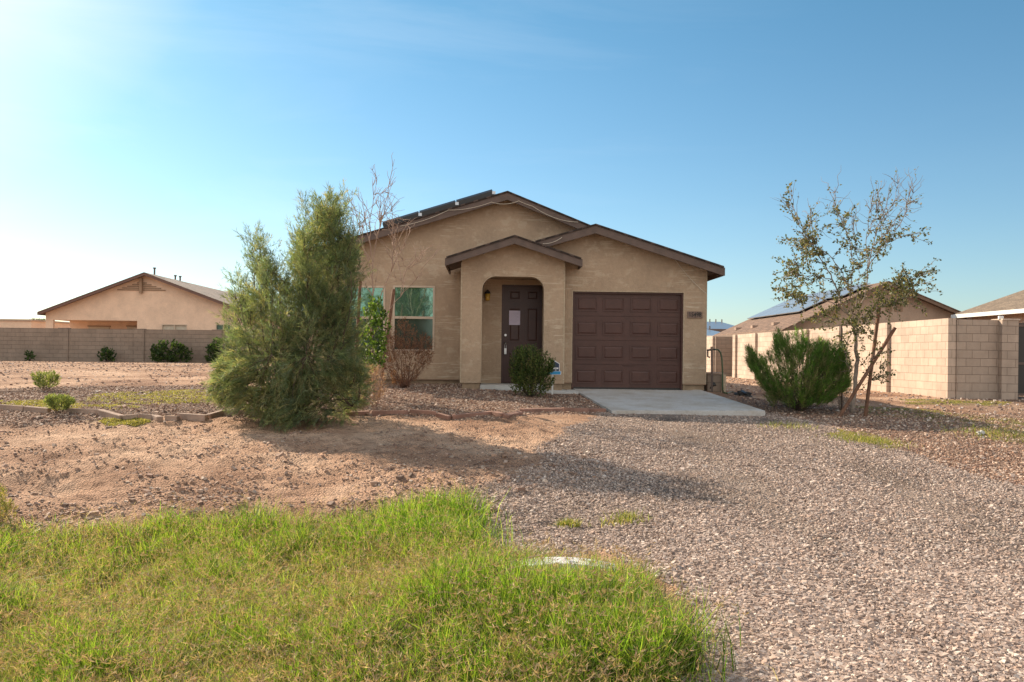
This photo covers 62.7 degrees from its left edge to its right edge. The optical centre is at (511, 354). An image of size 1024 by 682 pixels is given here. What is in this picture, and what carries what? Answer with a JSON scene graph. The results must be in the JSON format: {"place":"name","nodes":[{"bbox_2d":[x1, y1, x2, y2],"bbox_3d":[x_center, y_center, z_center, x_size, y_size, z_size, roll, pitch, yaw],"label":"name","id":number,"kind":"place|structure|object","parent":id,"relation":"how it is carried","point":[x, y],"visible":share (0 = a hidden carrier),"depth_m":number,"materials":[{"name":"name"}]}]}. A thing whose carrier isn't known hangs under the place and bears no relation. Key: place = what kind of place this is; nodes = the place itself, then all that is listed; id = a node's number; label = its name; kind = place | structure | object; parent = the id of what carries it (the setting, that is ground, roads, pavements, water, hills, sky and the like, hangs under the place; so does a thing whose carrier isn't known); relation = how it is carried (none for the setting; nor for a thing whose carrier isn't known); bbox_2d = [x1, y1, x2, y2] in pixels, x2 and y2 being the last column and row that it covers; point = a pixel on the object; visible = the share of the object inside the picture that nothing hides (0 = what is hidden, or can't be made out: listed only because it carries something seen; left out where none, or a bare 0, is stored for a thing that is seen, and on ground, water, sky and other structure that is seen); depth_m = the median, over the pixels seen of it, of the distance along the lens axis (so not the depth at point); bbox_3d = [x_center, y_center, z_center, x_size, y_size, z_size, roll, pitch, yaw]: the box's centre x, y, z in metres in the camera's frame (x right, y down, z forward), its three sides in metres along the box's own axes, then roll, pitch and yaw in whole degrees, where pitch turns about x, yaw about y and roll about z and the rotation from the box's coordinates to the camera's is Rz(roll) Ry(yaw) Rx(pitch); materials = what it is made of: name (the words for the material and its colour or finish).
{"place":"outdoors","nodes":[
{"label":"outdoors","id":0,"kind":"place"},
{"bbox_2d":[37,267,303,330],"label":"peach house","id":1,"kind":"structure","parent":0,"point":[144,300],"depth_m":53.42,"materials":[{"name":"beige paint"}]},
{"bbox_2d":[87,325,110,328],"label":"patio window","id":2,"kind":"structure","parent":1,"relation":"in","point":[90,327],"depth_m":56.25,"materials":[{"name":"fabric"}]},
{"bbox_2d":[162,324,186,329],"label":"window","id":3,"kind":"structure","parent":1,"relation":"in","point":[164,326],"depth_m":53.54,"materials":[{"name":"glass"}]},
{"bbox_2d":[216,324,230,329],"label":"window","id":4,"kind":"structure","parent":1,"relation":"in","point":[218,327],"depth_m":53.62,"materials":[{"name":"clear glass"}]},
{"bbox_2d":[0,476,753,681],"bbox_3d":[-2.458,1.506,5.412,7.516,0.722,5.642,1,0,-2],"label":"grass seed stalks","id":5,"kind":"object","parent":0,"point":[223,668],"depth_m":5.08,"materials":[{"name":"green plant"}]},
{"bbox_2d":[0,478,809,681],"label":"grass","id":6,"kind":"structure","parent":0,"point":[680,644],"depth_m":5.01,"materials":[{"name":"green plant"}]},
{"bbox_2d":[495,552,551,564],"bbox_3d":[-0.137,1.439,5.684,0.908,0.141,0.038,1,0,-21],"label":"dry stick","id":7,"kind":"object","parent":6,"relation":"on","point":[530,557],"visible":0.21,"depth_m":5.79,"materials":[{"name":"beige wood"}]},
{"bbox_2d":[0,360,1023,680],"bbox_3d":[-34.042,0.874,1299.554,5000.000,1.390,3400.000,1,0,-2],"label":"ground","id":8,"kind":"structure","parent":0,"point":[90,482],"depth_m":10.39,"materials":[{"name":"brown soil"}]},
{"bbox_2d":[0,484,16,525],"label":"verge weed","id":9,"kind":"object","parent":8,"relation":"on","point":[5,507],"visible":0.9,"depth_m":7.82,"materials":[{"name":"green plant"}]},
{"bbox_2d":[0,404,23,410],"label":"edging block","id":10,"kind":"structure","parent":8,"relation":"on","point":[13,407],"depth_m":13.46,"materials":[{"name":"concrete"}]},
{"bbox_2d":[0,390,23,392],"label":"edging block","id":11,"kind":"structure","parent":8,"relation":"on","point":[4,391],"depth_m":16.16,"materials":[{"name":"concrete"}]},
{"bbox_2d":[24,350,36,360],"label":"bush","id":12,"kind":"object","parent":8,"relation":"on","point":[29,356],"visible":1,"depth_m":40.31,"materials":[{"name":"green plant"}]},
{"bbox_2d":[0,319,69,327],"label":"flat roof building","id":13,"kind":"structure","parent":8,"relation":"on","point":[19,323],"depth_m":59.13,"materials":[{"name":"beige paint"}]},
{"bbox_2d":[23,406,50,412],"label":"edging block","id":14,"kind":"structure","parent":8,"relation":"on","point":[37,409],"depth_m":13.42,"materials":[{"name":"concrete"}]},
{"bbox_2d":[30,370,60,389],"bbox_3d":[-9.243,0.491,16.673,0.733,0.430,0.478,1,0,20],"label":"spiky seedling","id":15,"kind":"object","parent":8,"relation":"on","point":[40,380],"visible":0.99,"depth_m":16.56,"materials":[{"name":"green plant"}]},
{"bbox_2d":[43,392,76,412],"bbox_3d":[-7.191,0.769,13.319,0.657,0.391,0.445,1,0,33],"label":"spiky seedling","id":16,"kind":"object","parent":8,"relation":"on","point":[51,400],"visible":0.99,"depth_m":13.20,"materials":[{"name":"green plant"}]},
{"bbox_2d":[65,408,97,413],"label":"edging block","id":17,"kind":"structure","parent":8,"relation":"on","point":[79,411],"depth_m":13.33,"materials":[{"name":"concrete"}]},
{"bbox_2d":[97,346,116,361],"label":"bush","id":18,"kind":"object","parent":8,"relation":"on","point":[108,355],"visible":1,"depth_m":40.45,"materials":[{"name":"green plant"}]},
{"bbox_2d":[0,389,216,425],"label":"weeds","id":19,"kind":"object","parent":8,"relation":"on","point":[134,421],"visible":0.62,"depth_m":14.63,"materials":[{"name":"green plant"}]},
{"bbox_2d":[97,409,122,418],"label":"edging block","id":20,"kind":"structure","parent":8,"relation":"on","point":[105,413],"depth_m":13.03,"materials":[{"name":"concrete"}]},
{"bbox_2d":[122,414,137,419],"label":"edging block","id":21,"kind":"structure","parent":8,"relation":"on","point":[129,416],"depth_m":12.83,"materials":[{"name":"concrete"}]},
{"bbox_2d":[138,414,153,419],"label":"edging block","id":22,"kind":"object","parent":8,"relation":"on","point":[146,416],"depth_m":13.02,"materials":[{"name":"concrete"}]},
{"bbox_2d":[0,328,307,362],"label":"back block wall","id":23,"kind":"structure","parent":8,"relation":"on","point":[72,344],"depth_m":41.37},
{"bbox_2d":[152,415,162,421],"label":"edging block","id":24,"kind":"object","parent":8,"relation":"on","point":[158,418],"depth_m":12.89,"materials":[{"name":"concrete"}]},
{"bbox_2d":[148,339,193,362],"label":"bush","id":25,"kind":"object","parent":8,"relation":"on","point":[159,357],"visible":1,"depth_m":40.51,"materials":[{"name":"green plant"}]},
{"bbox_2d":[165,416,179,420],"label":"edging block","id":26,"kind":"object","parent":8,"relation":"on","point":[172,418],"depth_m":12.89,"materials":[{"name":"concrete"}]},
{"bbox_2d":[177,413,208,420],"bbox_3d":[-4.942,0.986,13.017,0.528,0.135,0.100,2,0,19],"label":"edging block","id":27,"kind":"object","parent":8,"relation":"on","point":[195,417],"depth_m":12.96,"materials":[{"name":"concrete"}]},
{"bbox_2d":[207,410,223,418],"bbox_3d":[-4.690,0.977,13.290,0.100,0.135,0.318,-4,7,22],"label":"edging block","id":28,"kind":"object","parent":8,"relation":"on","point":[216,414],"depth_m":13.24,"materials":[{"name":"concrete"}]},
{"bbox_2d":[204,336,233,362],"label":"bush","id":29,"kind":"object","parent":8,"relation":"on","point":[212,346],"visible":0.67,"depth_m":40.60,"materials":[{"name":"green plant"}]},
{"bbox_2d":[224,410,247,415],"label":"edging block","id":30,"kind":"object","parent":8,"relation":"on","point":[232,412],"depth_m":13.42,"materials":[{"name":"concrete"}]},
{"bbox_2d":[200,178,379,432],"bbox_3d":[-3.443,-0.810,12.959,2.892,4.137,2.518,1,0,-2],"label":"feathery shrub","id":31,"kind":"object","parent":8,"relation":"on","point":[292,399],"visible":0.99,"depth_m":12.58,"materials":[{"name":"green plant"}]},
{"bbox_2d":[0,405,606,571],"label":"dirt clods","id":32,"kind":"object","parent":8,"relation":"on","point":[225,488],"visible":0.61,"depth_m":9.49,"materials":[{"name":"soil"}]},
{"bbox_2d":[346,411,368,415],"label":"edging block","id":33,"kind":"object","parent":8,"relation":"on","point":[360,413],"depth_m":13.52,"materials":[{"name":"beige concrete"}]},
{"bbox_2d":[355,281,361,346],"bbox_3d":[-2.965,-0.240,16.078,0.063,2.354,0.367,1,0,8],"label":"tree stake","id":34,"kind":"object","parent":8,"relation":"on","point":[360,287],"visible":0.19,"depth_m":16.14,"materials":[{"name":"brown wood"}]},
{"bbox_2d":[350,364,388,405],"bbox_3d":[-2.498,0.500,14.538,0.908,0.811,0.827,1,0,38],"label":"twiggy bush","id":35,"kind":"object","parent":8,"relation":"on","point":[378,384],"visible":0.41,"depth_m":14.39,"materials":[{"name":"brown plant"}]},
{"bbox_2d":[357,295,391,400],"bbox_3d":[-2.545,-0.117,15.534,0.690,1.975,0.632,1,0,33],"label":"leafy sapling","id":36,"kind":"object","parent":8,"relation":"on","point":[376,320],"visible":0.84,"depth_m":15.40,"materials":[{"name":"green plant"}]},
{"bbox_2d":[379,289,394,394],"bbox_3d":[-2.415,-0.162,16.092,0.064,2.209,0.453,1,0,38],"label":"tree stake","id":37,"kind":"object","parent":8,"relation":"on","point":[391,304],"visible":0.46,"depth_m":16.14,"materials":[{"name":"brown wood"}]},
{"bbox_2d":[371,410,407,415],"bbox_3d":[-1.996,0.972,13.710,0.609,0.120,0.100,0,-3,-20],"label":"edging block","id":38,"kind":"object","parent":8,"relation":"on","point":[380,413],"depth_m":13.67,"materials":[{"name":"brown concrete"}]},
{"bbox_2d":[341,153,440,380],"bbox_3d":[-2.537,-1.613,16.270,2.399,4.464,1.640,1,0,-2],"label":"bare tree","id":39,"kind":"object","parent":8,"relation":"on","point":[380,222],"visible":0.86,"depth_m":16.18,"materials":[{"name":"brown wood"}]},
{"bbox_2d":[377,317,434,387],"bbox_3d":[-2.281,-0.081,18.137,1.222,1.616,1.330,1,0,-45],"label":"dead bush","id":40,"kind":"object","parent":8,"relation":"on","point":[402,383],"visible":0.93,"depth_m":17.94,"materials":[{"name":"brown plant"}]},
{"bbox_2d":[409,409,435,414],"bbox_3d":[-1.474,0.979,13.876,0.437,0.120,0.100,4,-3,-1],"label":"edging block","id":41,"kind":"object","parent":8,"relation":"on","point":[427,412],"depth_m":13.83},
{"bbox_2d":[435,413,450,419],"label":"edging block","id":42,"kind":"object","parent":8,"relation":"on","point":[443,416],"depth_m":13.68,"materials":[{"name":"brown concrete"}]},
{"bbox_2d":[451,411,491,418],"bbox_3d":[-0.650,1.018,13.833,0.706,0.120,0.100,-4,6,-20],"label":"edging block","id":43,"kind":"object","parent":8,"relation":"on","point":[461,415],"depth_m":13.78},
{"bbox_2d":[492,411,504,416],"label":"edging block","id":44,"kind":"object","parent":8,"relation":"on","point":[497,413],"depth_m":13.74,"materials":[{"name":"brown concrete"}]},
{"bbox_2d":[295,189,724,390],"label":"stucco house","id":45,"kind":"structure","parent":8,"relation":"on","point":[597,306],"depth_m":18.77,"materials":[{"name":"beige paint"}]},
{"bbox_2d":[343,286,384,350],"bbox_3d":[-3.522,-0.860,20.048,0.993,1.558,0.092,1,0,-1],"label":"window","id":46,"kind":"structure","parent":45,"relation":"in","point":[378,289],"depth_m":20.05,"materials":[{"name":"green glass"}]},
{"bbox_2d":[392,285,434,350],"bbox_3d":[-2.344,-0.861,20.079,0.996,1.561,0.092,1,0,-1],"label":"window","id":47,"kind":"structure","parent":45,"relation":"in","point":[417,303],"depth_m":20.08,"materials":[{"name":"green glass"}]},
{"bbox_2d":[402,201,571,225],"bbox_3d":[-0.527,-3.297,19.712,4.166,0.645,0.011,1,0,-2],"label":"roof cable","id":48,"kind":"object","parent":45,"relation":"attached to","point":[487,203],"visible":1,"depth_m":19.71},
{"bbox_2d":[484,290,490,300],"bbox_3d":[-0.559,-1.359,19.259,0.150,0.250,0.164,1,0,-2],"label":"porch lantern","id":49,"kind":"object","parent":45,"relation":"attached to","point":[487,293],"visible":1,"depth_m":19.21,"materials":[{"name":"black metal"}]},
{"bbox_2d":[501,285,542,382],"bbox_3d":[0.252,-0.469,19.413,0.993,2.273,0.160,1,0,-1],"label":"front door","id":50,"kind":"structure","parent":45,"relation":"in","point":[526,299],"depth_m":19.41,"materials":[{"name":"brown paint"}]},
{"bbox_2d":[509,311,519,324],"bbox_3d":[0.060,-0.848,19.395,0.253,0.329,0.004,1,0,-2],"label":"paper notice","id":51,"kind":"object","parent":50,"relation":"attached to","point":[514,317],"visible":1,"depth_m":19.39,"materials":[{"name":"grey paper"}]},
{"bbox_2d":[543,237,705,292],"bbox_3d":[2.494,-2.026,18.486,3.690,1.300,0.190,1,0,-6],"label":"garage cable","id":52,"kind":"object","parent":45,"relation":"attached to","point":[675,260],"visible":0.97,"depth_m":18.67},
{"bbox_2d":[571,292,682,389],"bbox_3d":[2.570,-0.307,18.759,2.530,2.158,0.110,1,0,-1],"label":"garage door","id":53,"kind":"structure","parent":45,"relation":"in","point":[621,340],"depth_m":18.77,"materials":[{"name":"paint"}]},
{"bbox_2d":[687,311,701,317],"bbox_3d":[4.068,-0.885,18.697,0.333,0.147,0.029,1,0,-2],"label":"house number plaque","id":54,"kind":"object","parent":45,"relation":"attached to","point":[694,314],"visible":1,"depth_m":18.69,"materials":[{"name":"black metal"}]},
{"bbox_2d":[0,383,1023,485],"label":"garden gravel","id":55,"kind":"structure","parent":8,"relation":"on","point":[1006,471],"depth_m":14.47,"materials":[{"name":"brown gravel"}]},
{"bbox_2d":[0,361,1023,444],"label":"pebbles","id":56,"kind":"object","parent":8,"relation":"on","point":[731,386],"visible":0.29,"depth_m":19.75,"materials":[{"name":"stone"}]},
{"bbox_2d":[503,411,522,418],"bbox_3d":[0.015,1.010,13.740,0.100,0.120,0.537,16,9,26],"label":"edging block","id":57,"kind":"object","parent":8,"relation":"on","point":[508,415],"depth_m":13.63,"materials":[{"name":"beige concrete"}]},
{"bbox_2d":[508,343,555,396],"bbox_3d":[0.401,0.319,17.026,1.003,1.116,0.946,1,0,-41],"label":"round shrub","id":58,"kind":"object","parent":8,"relation":"on","point":[526,368],"visible":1,"depth_m":16.83,"materials":[{"name":"green plant"}]},
{"bbox_2d":[520,408,562,411],"bbox_3d":[0.520,0.998,14.684,0.100,0.120,1.085,6,2,42],"label":"edging block","id":59,"kind":"object","parent":8,"relation":"on","point":[539,409],"depth_m":14.58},
{"bbox_2d":[551,361,560,393],"bbox_3d":[0.889,0.467,17.586,0.279,0.726,0.026,1,0,-2],"label":"yard sign","id":60,"kind":"object","parent":8,"relation":"on","point":[556,370],"visible":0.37,"depth_m":17.58,"materials":[{"name":"white plastic"}]},
{"bbox_2d":[511,557,615,576],"bbox_3d":[0.341,1.748,5.947,0.855,0.578,0.230,1,0,-2],"label":"culvert headwall","id":61,"kind":"object","parent":8,"relation":"on","point":[561,561],"visible":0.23,"depth_m":5.93,"materials":[{"name":"white concrete"}]},
{"bbox_2d":[561,407,589,411],"bbox_3d":[1.161,1.036,15.386,0.629,0.120,0.100,5,-7,-37],"label":"edging block","id":62,"kind":"object","parent":8,"relation":"on","point":[577,409],"depth_m":15.35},
{"bbox_2d":[589,408,605,411],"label":"edging block","id":63,"kind":"object","parent":8,"relation":"on","point":[598,409],"depth_m":15.57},
{"bbox_2d":[706,336,715,371],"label":"block wall","id":64,"kind":"structure","parent":8,"relation":"on","point":[710,341],"depth_m":41.45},
{"bbox_2d":[707,347,714,391],"bbox_3d":[4.307,0.318,18.219,0.179,0.981,0.060,1,0,-2],"label":"standpipe","id":65,"kind":"object","parent":8,"relation":"on","point":[711,349],"visible":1,"depth_m":18.20,"materials":[{"name":"metal"}]},
{"bbox_2d":[707,326,719,336],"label":"white gable house","id":66,"kind":"structure","parent":8,"relation":"on","point":[711,332],"depth_m":60.10,"materials":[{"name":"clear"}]},
{"bbox_2d":[704,372,725,391],"bbox_3d":[4.605,0.736,19.312,0.430,0.650,0.670,1,0,-2],"label":"utility box","id":67,"kind":"object","parent":8,"relation":"on","point":[717,378],"visible":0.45,"depth_m":19.03,"materials":[{"name":"metal"}]},
{"bbox_2d":[707,319,733,331],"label":"blue roof house","id":68,"kind":"structure","parent":8,"relation":"on","point":[721,326],"depth_m":71.90,"materials":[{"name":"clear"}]},
{"bbox_2d":[714,336,732,375],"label":"cross block wall","id":69,"kind":"structure","parent":8,"relation":"on","point":[724,345],"depth_m":40.78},
{"bbox_2d":[715,349,735,393],"bbox_3d":[5.028,0.393,18.970,0.520,1.028,1.926,1,0,25],"label":"garden hose","id":70,"kind":"object","parent":8,"relation":"on","point":[722,373],"visible":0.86,"depth_m":18.21,"materials":[{"name":"black rubber"}]},
{"bbox_2d":[459,411,1023,681],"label":"gravel","id":71,"kind":"structure","parent":8,"relation":"on","point":[974,605],"depth_m":6.50,"materials":[{"name":"grey gravel"}]},
{"bbox_2d":[733,390,751,396],"bbox_3d":[5.060,0.867,18.400,0.414,0.199,0.272,1,0,22],"label":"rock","id":72,"kind":"object","parent":8,"relation":"on","point":[743,393],"visible":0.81,"depth_m":18.31,"materials":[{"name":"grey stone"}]},
{"bbox_2d":[552,419,1023,527],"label":"driveway weeds","id":73,"kind":"object","parent":8,"relation":"on","point":[568,522],"visible":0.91,"depth_m":12.05,"materials":[{"name":"green plant"}]},
{"bbox_2d":[742,324,852,410],"bbox_3d":[5.566,0.250,16.280,2.405,1.701,1.608,1,0,-30],"label":"broom shrub","id":74,"kind":"object","parent":8,"relation":"on","point":[821,368],"visible":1,"depth_m":15.82,"materials":[{"name":"green plant"}]},
{"bbox_2d":[830,385,852,409],"bbox_3d":[6.553,0.792,16.781,0.540,0.646,0.763,1,0,30],"label":"dry brush","id":75,"kind":"object","parent":8,"relation":"on","point":[840,400],"visible":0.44,"depth_m":16.71,"materials":[{"name":"grey plant"}]},
{"bbox_2d":[841,325,842,409],"bbox_3d":[6.503,0.320,16.576,0.069,1.790,0.036,1,0,-2],"label":"tree stake","id":76,"kind":"object","parent":8,"relation":"on","point":[841,374],"visible":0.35,"depth_m":16.56,"materials":[{"name":"brown paint"}]},
{"bbox_2d":[714,281,971,336],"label":"solar roof house","id":77,"kind":"structure","parent":8,"relation":"on","point":[779,315],"depth_m":36.49,"materials":[{"name":"brown"}]},
{"bbox_2d":[732,318,955,398],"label":"side block wall","id":78,"kind":"structure","parent":8,"relation":"on","point":[922,359],"depth_m":22.93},
{"bbox_2d":[771,166,941,412],"bbox_3d":[6.374,-1.289,15.731,3.537,4.774,2.318,1,0,-2],"label":"young tree","id":79,"kind":"object","parent":8,"relation":"on","point":[905,287],"visible":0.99,"depth_m":15.64,"materials":[{"name":"green plant"}]},
{"bbox_2d":[837,327,896,416],"bbox_3d":[6.528,0.380,15.526,1.147,1.797,0.068,1,0,-2],"label":"tree stake","id":80,"kind":"object","parent":8,"relation":"on","point":[861,381],"visible":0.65,"depth_m":15.50,"materials":[{"name":"brown wood"}]},
{"bbox_2d":[863,301,881,416],"bbox_3d":[6.720,0.134,15.681,0.331,2.263,0.068,1,0,-2],"label":"tree stake","id":81,"kind":"object","parent":8,"relation":"on","point":[871,371],"visible":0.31,"depth_m":15.65,"materials":[{"name":"brown wood"}]},
{"bbox_2d":[827,399,1023,449],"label":"ground cover","id":82,"kind":"object","parent":8,"relation":"on","point":[987,402],"visible":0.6,"depth_m":16.15,"materials":[{"name":"green plant"}]},
{"bbox_2d":[955,319,998,398],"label":"front block wall","id":83,"kind":"structure","parent":8,"relation":"on","point":[976,359],"depth_m":20.76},
{"bbox_2d":[951,290,1023,322],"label":"olive roof house","id":84,"kind":"structure","parent":8,"relation":"on","point":[1010,306],"depth_m":32.58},
{"bbox_2d":[991,318,1020,398],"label":"gate pillar","id":85,"kind":"structure","parent":8,"relation":"on","point":[1008,339],"depth_m":20.63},
{"bbox_2d":[1018,323,1023,395],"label":"dark gate","id":86,"kind":"structure","parent":85,"relation":"attached to","point":[1021,363],"depth_m":20.81,"materials":[{"name":"black metal"}]},
{"bbox_2d":[0,0,1023,325],"label":"sky","id":87,"kind":"structure","parent":0,"point":[136,136],"materials":[{"name":"blue"}]},
{"bbox_2d":[495,388,578,393],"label":"front path","id":88,"kind":"structure","parent":0,"point":[566,391],"depth_m":18.13,"materials":[{"name":"concrete"}]},
{"bbox_2d":[571,388,764,415],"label":"concrete driveway","id":89,"kind":"structure","parent":0,"point":[653,401],"depth_m":16.49,"materials":[{"name":"grey concrete"}]}
]}

